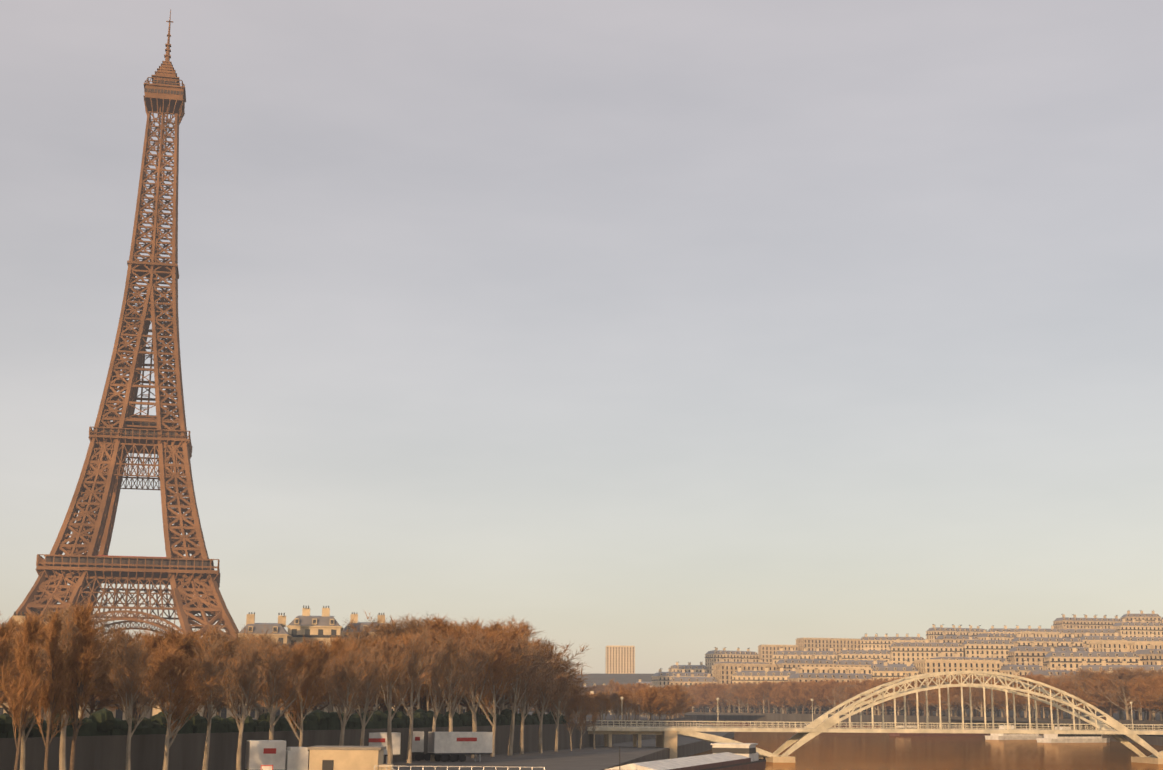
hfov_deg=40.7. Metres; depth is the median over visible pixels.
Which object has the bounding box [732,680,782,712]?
round tree
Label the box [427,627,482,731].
tall tree
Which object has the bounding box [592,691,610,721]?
round tree
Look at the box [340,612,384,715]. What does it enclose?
building
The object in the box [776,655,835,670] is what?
building
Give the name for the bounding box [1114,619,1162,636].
building
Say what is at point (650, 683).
building
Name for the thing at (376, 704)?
tall tree
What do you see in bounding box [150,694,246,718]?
building
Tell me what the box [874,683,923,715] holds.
round tree
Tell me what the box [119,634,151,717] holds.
tall tree
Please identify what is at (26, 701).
round tree
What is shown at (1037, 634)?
building
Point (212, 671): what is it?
tall tree
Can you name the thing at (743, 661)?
building
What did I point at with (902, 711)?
building
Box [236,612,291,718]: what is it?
building
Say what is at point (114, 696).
round tree
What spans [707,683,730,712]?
round tree
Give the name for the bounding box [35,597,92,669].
tall tree
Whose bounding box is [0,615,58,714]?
round tree
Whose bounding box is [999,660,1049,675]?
building
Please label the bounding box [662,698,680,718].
round tree
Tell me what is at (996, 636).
building
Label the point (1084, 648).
building
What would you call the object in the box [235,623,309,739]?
tall tree
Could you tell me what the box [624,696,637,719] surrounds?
round tree
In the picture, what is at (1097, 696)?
round tree
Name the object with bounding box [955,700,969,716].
round tree
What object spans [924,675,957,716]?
round tree
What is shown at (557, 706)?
round tree
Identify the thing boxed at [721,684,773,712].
round tree
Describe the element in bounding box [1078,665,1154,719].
round tree
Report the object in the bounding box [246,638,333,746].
tall tree
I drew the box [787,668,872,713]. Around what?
building
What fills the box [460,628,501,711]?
round tree
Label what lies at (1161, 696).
round tree
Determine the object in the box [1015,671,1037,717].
tall tree
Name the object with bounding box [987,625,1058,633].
building
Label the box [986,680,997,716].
tall tree
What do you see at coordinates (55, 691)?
slim tree
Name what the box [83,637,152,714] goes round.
round tree
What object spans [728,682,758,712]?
round tree
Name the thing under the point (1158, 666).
building
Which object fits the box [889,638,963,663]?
building
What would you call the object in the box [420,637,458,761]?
tall tree
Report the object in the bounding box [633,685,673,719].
round tree
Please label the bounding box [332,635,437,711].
round tree
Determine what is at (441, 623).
round tree
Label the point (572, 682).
round tree
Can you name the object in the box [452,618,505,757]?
tall tree
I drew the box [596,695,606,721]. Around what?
tall tree
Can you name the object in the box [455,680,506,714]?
round tree
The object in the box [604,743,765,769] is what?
barge
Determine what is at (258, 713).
round tree
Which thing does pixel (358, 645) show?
round tree
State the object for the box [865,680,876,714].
tall tree
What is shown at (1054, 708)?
round tree
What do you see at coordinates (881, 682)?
round tree
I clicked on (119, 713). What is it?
building
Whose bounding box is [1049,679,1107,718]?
round tree
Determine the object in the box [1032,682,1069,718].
round tree
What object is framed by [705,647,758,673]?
building
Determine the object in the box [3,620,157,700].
round tree
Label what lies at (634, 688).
round tree
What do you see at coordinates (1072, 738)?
excursion boat
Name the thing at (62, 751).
tall tree
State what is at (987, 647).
building
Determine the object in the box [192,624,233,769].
tall tree
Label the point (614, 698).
round tree
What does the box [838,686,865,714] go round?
round tree
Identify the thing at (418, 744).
truck
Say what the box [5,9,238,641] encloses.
eiffel tower
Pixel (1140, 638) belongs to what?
building
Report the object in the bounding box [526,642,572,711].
round tree
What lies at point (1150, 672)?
round tree
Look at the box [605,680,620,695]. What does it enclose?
round tree
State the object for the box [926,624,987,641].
building
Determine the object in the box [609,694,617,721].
tall tree
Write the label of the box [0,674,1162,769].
ground
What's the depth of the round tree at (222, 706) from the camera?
212.10 m
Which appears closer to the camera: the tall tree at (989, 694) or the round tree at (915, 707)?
the tall tree at (989, 694)
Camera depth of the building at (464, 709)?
555.99 m
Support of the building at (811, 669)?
on the ground
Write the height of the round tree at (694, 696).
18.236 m
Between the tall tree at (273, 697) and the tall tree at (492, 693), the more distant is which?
the tall tree at (492, 693)
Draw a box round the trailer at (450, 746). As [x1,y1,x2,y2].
[428,732,492,761]
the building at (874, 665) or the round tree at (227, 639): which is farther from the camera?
the building at (874, 665)
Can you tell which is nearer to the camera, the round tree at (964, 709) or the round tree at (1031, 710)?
the round tree at (1031, 710)
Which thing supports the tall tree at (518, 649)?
on the ground
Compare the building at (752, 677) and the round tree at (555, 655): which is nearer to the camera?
the round tree at (555, 655)
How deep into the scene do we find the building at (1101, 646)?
1013.22 m
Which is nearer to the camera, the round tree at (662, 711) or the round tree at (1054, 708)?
the round tree at (662, 711)
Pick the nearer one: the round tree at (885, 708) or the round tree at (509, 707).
the round tree at (509, 707)
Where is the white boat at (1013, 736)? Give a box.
[985,725,1043,739]
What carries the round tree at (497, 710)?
on the ground
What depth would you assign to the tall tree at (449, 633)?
243.37 m
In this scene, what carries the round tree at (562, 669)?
on the ground
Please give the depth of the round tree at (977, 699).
680.62 m
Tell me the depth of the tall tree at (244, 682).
162.55 m
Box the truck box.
[245,740,308,769]
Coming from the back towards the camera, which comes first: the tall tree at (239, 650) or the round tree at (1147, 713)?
the round tree at (1147, 713)
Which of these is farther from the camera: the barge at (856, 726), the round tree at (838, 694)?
the round tree at (838, 694)
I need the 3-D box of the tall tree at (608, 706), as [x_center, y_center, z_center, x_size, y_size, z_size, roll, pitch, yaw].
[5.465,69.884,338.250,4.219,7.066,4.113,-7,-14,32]
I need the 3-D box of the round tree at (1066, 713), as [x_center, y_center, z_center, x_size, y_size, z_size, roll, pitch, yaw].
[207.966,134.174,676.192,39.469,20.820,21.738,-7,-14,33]
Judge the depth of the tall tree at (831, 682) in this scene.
838.79 m
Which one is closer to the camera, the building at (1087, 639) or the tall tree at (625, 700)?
the tall tree at (625, 700)
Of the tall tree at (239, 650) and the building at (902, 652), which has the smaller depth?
the tall tree at (239, 650)
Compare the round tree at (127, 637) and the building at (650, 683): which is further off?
the building at (650, 683)
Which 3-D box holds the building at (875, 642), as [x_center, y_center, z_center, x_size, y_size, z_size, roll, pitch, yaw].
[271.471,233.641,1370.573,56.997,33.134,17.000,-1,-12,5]
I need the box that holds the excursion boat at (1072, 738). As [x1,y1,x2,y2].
[1036,727,1109,742]
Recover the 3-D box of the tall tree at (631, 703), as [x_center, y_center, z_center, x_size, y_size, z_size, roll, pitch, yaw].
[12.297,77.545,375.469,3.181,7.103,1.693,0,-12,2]
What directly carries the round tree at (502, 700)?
on the ground
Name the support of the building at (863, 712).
on the ground
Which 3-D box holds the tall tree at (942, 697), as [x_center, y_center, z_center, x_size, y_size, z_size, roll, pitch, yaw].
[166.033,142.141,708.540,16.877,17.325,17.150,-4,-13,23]
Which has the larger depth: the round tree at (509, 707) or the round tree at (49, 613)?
the round tree at (509, 707)
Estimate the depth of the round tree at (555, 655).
302.21 m
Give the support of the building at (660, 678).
on the ground
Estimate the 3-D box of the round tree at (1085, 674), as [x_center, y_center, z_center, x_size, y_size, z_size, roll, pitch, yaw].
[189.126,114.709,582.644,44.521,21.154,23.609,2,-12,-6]
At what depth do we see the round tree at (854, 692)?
802.84 m
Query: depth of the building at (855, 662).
1108.88 m
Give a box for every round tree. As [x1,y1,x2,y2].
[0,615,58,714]
[0,659,48,712]
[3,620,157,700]
[27,600,136,696]
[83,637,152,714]
[87,648,168,717]
[94,625,155,712]
[105,625,237,709]
[138,662,194,709]
[190,620,259,715]
[190,638,236,717]
[212,638,260,715]
[226,643,289,713]
[239,633,282,719]
[253,640,334,716]
[288,633,382,713]
[309,638,414,710]
[310,660,333,711]
[316,632,384,713]
[321,612,461,714]
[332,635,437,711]
[343,635,378,712]
[364,631,462,709]
[369,630,412,711]
[407,693,478,712]
[408,624,483,715]
[413,632,456,711]
[414,613,532,711]
[448,615,592,709]
[453,642,560,712]
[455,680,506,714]
[457,626,468,713]
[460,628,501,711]
[479,633,536,714]
[496,630,547,713]
[505,668,609,711]
[506,642,587,710]
[506,669,582,701]
[507,667,554,709]
[519,636,574,712]
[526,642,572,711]
[529,679,591,712]
[532,695,584,713]
[538,656,577,707]
[578,696,594,712]
[586,685,608,692]
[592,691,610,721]
[593,693,609,721]
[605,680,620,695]
[605,691,622,721]
[617,689,633,719]
[620,682,655,714]
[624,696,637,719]
[627,697,643,719]
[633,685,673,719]
[633,690,642,711]
[641,686,670,719]
[653,697,674,718]
[658,685,679,718]
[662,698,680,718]
[664,684,691,711]
[665,684,695,718]
[670,699,682,718]
[676,700,689,717]
[677,686,695,717]
[680,695,696,717]
[687,682,708,711]
[687,682,716,711]
[688,687,700,711]
[688,690,712,711]
[695,684,736,712]
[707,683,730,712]
[713,683,754,712]
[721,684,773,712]
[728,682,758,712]
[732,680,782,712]
[732,683,769,712]
[739,688,769,712]
[757,680,797,712]
[766,680,805,713]
[766,686,794,713]
[786,681,818,713]
[795,679,838,713]
[806,687,830,713]
[827,679,855,712]
[831,683,858,706]
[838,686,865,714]
[841,678,886,714]
[847,688,870,714]
[854,687,890,714]
[864,686,898,714]
[865,677,913,714]
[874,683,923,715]
[877,687,918,714]
[891,677,940,715]
[894,677,951,715]
[900,700,938,715]
[918,674,986,716]
[919,689,954,715]
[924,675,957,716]
[944,682,1000,716]
[951,675,998,716]
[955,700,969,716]
[964,676,1003,709]
[979,678,1030,716]
[980,680,1008,716]
[988,693,1020,717]
[989,694,1041,717]
[995,690,1025,717]
[1005,673,1058,717]
[1024,697,1052,717]
[1029,679,1075,718]
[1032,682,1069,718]
[1035,665,1112,712]
[1049,673,1080,717]
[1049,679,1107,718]
[1076,674,1127,719]
[1076,681,1116,717]
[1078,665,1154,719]
[1080,672,1147,716]
[1081,669,1148,719]
[1093,666,1162,720]
[1117,708,1121,719]
[1122,674,1162,720]
[1122,677,1162,706]
[1134,705,1156,720]
[1135,676,1162,709]
[1147,689,1162,700]
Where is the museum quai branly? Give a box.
[263,672,570,714]
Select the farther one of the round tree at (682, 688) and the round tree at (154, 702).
the round tree at (682, 688)
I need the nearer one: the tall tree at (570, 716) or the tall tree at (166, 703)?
the tall tree at (166, 703)
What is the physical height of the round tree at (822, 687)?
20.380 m
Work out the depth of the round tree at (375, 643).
234.22 m
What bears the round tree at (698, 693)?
on the ground
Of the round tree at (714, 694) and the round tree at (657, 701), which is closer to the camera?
the round tree at (657, 701)
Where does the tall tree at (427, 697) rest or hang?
on the ground
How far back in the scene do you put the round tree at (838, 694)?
820.90 m
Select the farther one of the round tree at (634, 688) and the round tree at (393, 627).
the round tree at (634, 688)
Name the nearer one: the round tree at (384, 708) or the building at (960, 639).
the round tree at (384, 708)
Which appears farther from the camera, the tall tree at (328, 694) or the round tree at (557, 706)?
the round tree at (557, 706)
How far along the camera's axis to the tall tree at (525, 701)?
244.82 m
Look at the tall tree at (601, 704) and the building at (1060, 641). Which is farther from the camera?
the building at (1060, 641)
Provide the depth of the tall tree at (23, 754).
128.81 m
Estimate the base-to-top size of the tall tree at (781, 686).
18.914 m
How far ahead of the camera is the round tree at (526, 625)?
297.52 m
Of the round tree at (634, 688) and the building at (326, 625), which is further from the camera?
the round tree at (634, 688)
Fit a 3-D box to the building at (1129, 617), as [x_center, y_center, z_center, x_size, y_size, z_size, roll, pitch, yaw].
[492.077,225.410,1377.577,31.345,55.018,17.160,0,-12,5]
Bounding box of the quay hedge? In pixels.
[0,708,567,737]
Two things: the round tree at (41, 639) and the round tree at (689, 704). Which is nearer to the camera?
the round tree at (41, 639)
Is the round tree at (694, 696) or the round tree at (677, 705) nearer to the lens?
the round tree at (677, 705)
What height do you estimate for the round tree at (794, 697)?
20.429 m
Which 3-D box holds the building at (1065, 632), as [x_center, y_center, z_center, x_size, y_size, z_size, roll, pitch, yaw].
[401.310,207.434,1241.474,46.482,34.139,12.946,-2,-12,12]
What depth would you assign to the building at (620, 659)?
1909.72 m
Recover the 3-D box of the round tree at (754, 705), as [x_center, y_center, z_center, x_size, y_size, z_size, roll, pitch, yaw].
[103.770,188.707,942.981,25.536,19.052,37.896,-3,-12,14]
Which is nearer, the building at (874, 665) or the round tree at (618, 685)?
the round tree at (618, 685)
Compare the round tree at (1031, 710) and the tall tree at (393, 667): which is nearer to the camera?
the tall tree at (393, 667)
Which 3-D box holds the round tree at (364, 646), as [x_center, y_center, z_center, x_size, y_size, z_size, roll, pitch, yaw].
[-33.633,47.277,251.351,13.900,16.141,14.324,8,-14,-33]
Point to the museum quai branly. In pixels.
(321, 705)
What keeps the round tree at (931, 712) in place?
on the ground
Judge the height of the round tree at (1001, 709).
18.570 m
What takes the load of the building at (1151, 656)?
on the ground
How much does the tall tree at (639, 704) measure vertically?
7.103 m
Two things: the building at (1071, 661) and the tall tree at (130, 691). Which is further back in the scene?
the building at (1071, 661)
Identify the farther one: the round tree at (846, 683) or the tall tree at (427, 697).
the round tree at (846, 683)
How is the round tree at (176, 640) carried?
on the ground
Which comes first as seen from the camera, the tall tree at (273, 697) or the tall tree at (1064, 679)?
the tall tree at (273, 697)
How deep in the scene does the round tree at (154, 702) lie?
203.99 m
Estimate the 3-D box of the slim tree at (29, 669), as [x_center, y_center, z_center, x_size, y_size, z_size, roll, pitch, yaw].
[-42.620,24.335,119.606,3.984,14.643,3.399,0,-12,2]
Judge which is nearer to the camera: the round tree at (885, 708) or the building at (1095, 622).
the round tree at (885, 708)
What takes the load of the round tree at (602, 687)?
on the ground
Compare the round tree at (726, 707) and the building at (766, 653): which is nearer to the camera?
the round tree at (726, 707)
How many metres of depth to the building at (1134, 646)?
1010.56 m
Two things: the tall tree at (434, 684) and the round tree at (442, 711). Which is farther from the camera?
the round tree at (442, 711)
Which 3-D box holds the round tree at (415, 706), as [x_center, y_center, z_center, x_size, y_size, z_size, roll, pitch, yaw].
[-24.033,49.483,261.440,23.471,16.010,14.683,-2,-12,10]
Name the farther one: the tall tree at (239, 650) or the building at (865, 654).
the building at (865, 654)
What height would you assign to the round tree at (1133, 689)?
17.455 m
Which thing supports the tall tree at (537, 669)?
on the ground
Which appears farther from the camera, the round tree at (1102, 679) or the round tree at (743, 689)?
the round tree at (743, 689)
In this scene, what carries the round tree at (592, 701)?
on the ground
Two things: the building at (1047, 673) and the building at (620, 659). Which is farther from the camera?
the building at (620, 659)
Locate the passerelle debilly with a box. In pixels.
[578,670,1162,763]
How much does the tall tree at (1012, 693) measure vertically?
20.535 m
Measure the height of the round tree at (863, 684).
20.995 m
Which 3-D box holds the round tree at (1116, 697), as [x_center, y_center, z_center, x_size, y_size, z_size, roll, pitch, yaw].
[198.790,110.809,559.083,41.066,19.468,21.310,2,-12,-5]
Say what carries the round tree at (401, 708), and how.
on the ground
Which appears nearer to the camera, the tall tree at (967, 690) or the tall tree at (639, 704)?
the tall tree at (639, 704)
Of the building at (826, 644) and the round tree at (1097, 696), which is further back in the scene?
the building at (826, 644)
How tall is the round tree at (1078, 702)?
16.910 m
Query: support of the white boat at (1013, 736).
on the river water
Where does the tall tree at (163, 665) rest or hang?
on the ground
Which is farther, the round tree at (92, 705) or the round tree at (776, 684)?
the round tree at (776, 684)
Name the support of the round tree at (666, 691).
on the ground
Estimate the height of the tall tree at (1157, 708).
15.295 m
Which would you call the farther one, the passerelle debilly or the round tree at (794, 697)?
the round tree at (794, 697)
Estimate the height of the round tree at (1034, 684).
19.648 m
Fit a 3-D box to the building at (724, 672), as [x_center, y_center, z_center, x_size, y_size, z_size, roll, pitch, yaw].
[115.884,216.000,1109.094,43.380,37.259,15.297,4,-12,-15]
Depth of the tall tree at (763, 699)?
907.69 m
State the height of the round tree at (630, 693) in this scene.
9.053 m
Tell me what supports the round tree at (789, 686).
on the ground
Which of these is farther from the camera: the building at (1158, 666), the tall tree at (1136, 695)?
the building at (1158, 666)
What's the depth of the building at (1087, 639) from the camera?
1115.93 m
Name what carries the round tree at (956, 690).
on the ground
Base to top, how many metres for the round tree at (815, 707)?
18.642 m
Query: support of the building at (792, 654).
on the ground
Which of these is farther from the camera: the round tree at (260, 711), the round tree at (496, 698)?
the round tree at (496, 698)
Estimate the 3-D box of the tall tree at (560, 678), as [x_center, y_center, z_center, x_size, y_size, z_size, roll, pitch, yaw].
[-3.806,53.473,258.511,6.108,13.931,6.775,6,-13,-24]
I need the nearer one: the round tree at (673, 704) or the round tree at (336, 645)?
the round tree at (336, 645)
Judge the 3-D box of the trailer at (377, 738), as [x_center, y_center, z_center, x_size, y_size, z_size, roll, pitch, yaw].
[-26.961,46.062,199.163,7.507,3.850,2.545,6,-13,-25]
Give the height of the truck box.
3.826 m
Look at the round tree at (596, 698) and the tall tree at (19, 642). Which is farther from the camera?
the round tree at (596, 698)
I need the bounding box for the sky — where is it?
[0,0,1162,674]
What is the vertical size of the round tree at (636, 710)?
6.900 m
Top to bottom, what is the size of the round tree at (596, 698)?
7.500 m
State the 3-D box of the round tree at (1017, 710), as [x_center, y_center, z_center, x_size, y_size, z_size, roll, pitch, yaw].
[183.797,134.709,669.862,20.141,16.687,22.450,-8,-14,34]
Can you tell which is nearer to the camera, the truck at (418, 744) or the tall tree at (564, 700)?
the truck at (418, 744)
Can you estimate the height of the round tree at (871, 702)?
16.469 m
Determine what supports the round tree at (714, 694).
on the ground
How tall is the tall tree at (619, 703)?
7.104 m
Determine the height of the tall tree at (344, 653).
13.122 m
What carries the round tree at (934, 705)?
on the ground
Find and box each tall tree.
[0,614,41,706]
[0,629,51,769]
[4,621,41,678]
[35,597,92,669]
[39,600,108,769]
[106,633,186,769]
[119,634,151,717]
[125,637,228,769]
[146,637,188,710]
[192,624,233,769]
[198,647,225,700]
[213,634,272,769]
[225,624,264,716]
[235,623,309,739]
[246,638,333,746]
[315,650,342,712]
[323,643,375,745]
[333,637,380,712]
[344,639,392,745]
[366,621,444,762]
[367,629,437,763]
[370,653,389,709]
[401,626,435,709]
[416,631,434,710]
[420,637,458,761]
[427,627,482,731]
[440,626,525,756]
[441,624,458,710]
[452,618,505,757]
[497,629,542,755]
[506,650,548,753]
[520,656,561,752]
[526,641,540,712]
[543,668,575,751]
[559,692,570,712]
[562,706,577,750]
[568,693,583,723]
[575,709,590,749]
[584,702,600,748]
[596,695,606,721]
[599,694,616,721]
[605,677,616,714]
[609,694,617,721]
[615,695,622,721]
[617,689,630,719]
[628,696,638,719]
[636,695,645,719]
[756,683,769,712]
[775,683,786,712]
[812,677,840,713]
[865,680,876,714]
[931,687,954,715]
[963,674,974,716]
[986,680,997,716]
[999,673,1022,717]
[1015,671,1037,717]
[1019,673,1034,717]
[1029,676,1049,717]
[1060,673,1074,718]
[1127,675,1144,719]
[1143,690,1161,720]
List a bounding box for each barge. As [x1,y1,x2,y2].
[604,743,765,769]
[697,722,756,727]
[804,724,880,727]
[889,726,988,735]
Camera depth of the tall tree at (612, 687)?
759.39 m
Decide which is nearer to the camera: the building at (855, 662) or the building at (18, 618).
the building at (18, 618)
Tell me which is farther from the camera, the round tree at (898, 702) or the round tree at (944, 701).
the round tree at (898, 702)
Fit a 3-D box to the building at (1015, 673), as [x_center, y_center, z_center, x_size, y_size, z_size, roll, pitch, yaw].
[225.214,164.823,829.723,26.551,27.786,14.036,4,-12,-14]
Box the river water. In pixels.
[688,726,1162,769]
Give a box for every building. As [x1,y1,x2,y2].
[0,612,32,715]
[38,618,88,719]
[87,690,150,719]
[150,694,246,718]
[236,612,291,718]
[286,605,343,716]
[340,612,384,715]
[438,706,499,714]
[605,646,634,673]
[635,679,651,686]
[652,668,712,687]
[669,662,707,672]
[669,673,717,709]
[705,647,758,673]
[712,658,768,676]
[713,663,776,684]
[718,705,787,712]
[731,667,795,684]
[758,645,798,663]
[773,647,838,663]
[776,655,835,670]
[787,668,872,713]
[795,638,860,654]
[796,666,871,673]
[836,656,888,666]
[838,647,889,662]
[856,707,897,714]
[860,633,924,649]
[870,659,912,674]
[872,661,918,680]
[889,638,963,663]
[900,673,978,713]
[913,659,1001,678]
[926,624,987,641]
[930,652,1010,665]
[935,631,979,644]
[962,636,1013,658]
[976,630,1016,640]
[979,670,1034,711]
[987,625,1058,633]
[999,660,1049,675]
[1007,642,1055,665]
[1012,633,1082,647]
[1014,631,1059,637]
[1028,664,1079,707]
[1043,646,1139,670]
[1053,614,1121,630]
[1054,642,1095,651]
[1059,625,1119,638]
[1076,660,1162,673]
[1080,632,1127,647]
[1088,641,1130,651]
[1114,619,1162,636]
[1121,610,1161,622]
[1122,633,1162,641]
[1128,642,1162,651]
[1134,644,1162,664]
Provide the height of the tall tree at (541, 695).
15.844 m
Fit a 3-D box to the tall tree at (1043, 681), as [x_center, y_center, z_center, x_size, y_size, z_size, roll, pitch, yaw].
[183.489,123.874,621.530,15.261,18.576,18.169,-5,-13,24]
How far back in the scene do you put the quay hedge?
174.47 m
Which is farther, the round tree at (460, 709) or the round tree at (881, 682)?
the round tree at (881, 682)
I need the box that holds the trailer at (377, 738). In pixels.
[369,732,400,763]
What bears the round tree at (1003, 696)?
on the ground
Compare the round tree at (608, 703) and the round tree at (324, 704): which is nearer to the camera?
the round tree at (324, 704)
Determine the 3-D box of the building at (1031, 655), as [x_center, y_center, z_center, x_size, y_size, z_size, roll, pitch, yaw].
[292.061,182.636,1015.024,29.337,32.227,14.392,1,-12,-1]
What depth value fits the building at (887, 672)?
906.37 m
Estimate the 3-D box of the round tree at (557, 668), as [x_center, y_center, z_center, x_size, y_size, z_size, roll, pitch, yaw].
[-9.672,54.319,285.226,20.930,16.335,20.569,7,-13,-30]
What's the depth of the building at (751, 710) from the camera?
1020.00 m
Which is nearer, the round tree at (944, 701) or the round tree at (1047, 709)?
the round tree at (1047, 709)
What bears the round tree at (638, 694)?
on the ground
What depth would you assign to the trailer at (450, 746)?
207.86 m
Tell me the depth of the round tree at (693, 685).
1005.46 m
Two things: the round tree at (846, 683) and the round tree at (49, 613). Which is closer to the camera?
the round tree at (49, 613)
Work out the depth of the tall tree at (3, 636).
124.61 m
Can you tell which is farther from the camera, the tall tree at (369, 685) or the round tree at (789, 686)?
the round tree at (789, 686)
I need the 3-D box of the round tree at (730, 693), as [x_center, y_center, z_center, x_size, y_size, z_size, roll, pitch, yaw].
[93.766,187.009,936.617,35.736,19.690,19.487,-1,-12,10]
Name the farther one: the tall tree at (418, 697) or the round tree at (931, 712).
the round tree at (931, 712)
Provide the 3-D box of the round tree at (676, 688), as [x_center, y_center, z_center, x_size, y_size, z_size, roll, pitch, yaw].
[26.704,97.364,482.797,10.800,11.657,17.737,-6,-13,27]
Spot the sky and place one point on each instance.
(673, 331)
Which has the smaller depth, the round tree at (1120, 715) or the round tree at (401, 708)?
the round tree at (401, 708)
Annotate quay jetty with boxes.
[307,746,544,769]
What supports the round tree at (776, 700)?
on the ground
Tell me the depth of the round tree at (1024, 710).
661.82 m
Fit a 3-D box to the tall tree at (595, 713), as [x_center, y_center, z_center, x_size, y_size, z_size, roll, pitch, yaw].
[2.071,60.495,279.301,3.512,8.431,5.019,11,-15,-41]
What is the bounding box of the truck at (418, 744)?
[412,731,430,760]
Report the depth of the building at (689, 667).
1357.37 m
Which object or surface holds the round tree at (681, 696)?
on the ground
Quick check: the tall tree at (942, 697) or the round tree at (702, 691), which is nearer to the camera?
the tall tree at (942, 697)
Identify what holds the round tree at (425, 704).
on the ground
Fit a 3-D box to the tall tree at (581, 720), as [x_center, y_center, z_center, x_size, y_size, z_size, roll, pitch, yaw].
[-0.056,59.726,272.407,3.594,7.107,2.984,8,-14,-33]
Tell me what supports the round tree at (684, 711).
on the ground
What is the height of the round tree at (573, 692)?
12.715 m
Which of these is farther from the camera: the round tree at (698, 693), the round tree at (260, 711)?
the round tree at (698, 693)
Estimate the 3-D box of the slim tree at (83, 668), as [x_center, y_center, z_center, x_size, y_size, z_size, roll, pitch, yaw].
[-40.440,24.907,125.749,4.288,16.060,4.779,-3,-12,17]
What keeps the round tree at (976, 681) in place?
on the ground
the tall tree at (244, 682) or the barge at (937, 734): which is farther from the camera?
the barge at (937, 734)
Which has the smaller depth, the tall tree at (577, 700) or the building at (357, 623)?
the tall tree at (577, 700)
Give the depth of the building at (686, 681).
1103.49 m
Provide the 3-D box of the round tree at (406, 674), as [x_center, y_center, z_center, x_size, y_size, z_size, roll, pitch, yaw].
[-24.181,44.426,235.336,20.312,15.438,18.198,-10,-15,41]
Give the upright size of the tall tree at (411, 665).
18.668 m
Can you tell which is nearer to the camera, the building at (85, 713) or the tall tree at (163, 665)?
the tall tree at (163, 665)
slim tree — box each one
[0,610,46,769]
[26,604,78,769]
[53,596,102,769]
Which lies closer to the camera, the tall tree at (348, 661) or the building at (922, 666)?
the tall tree at (348, 661)
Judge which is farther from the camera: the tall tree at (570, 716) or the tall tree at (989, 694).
the tall tree at (989, 694)
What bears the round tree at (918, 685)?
on the ground
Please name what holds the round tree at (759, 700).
on the ground
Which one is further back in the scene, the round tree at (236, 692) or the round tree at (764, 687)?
the round tree at (764, 687)
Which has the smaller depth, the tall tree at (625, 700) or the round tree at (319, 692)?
the round tree at (319, 692)
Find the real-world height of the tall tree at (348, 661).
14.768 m
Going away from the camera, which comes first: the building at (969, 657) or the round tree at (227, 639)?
the round tree at (227, 639)
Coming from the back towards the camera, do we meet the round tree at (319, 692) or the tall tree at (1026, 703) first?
the tall tree at (1026, 703)
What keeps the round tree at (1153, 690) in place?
on the ground
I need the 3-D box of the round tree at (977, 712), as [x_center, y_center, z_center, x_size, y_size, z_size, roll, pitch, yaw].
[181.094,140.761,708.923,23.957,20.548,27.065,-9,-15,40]

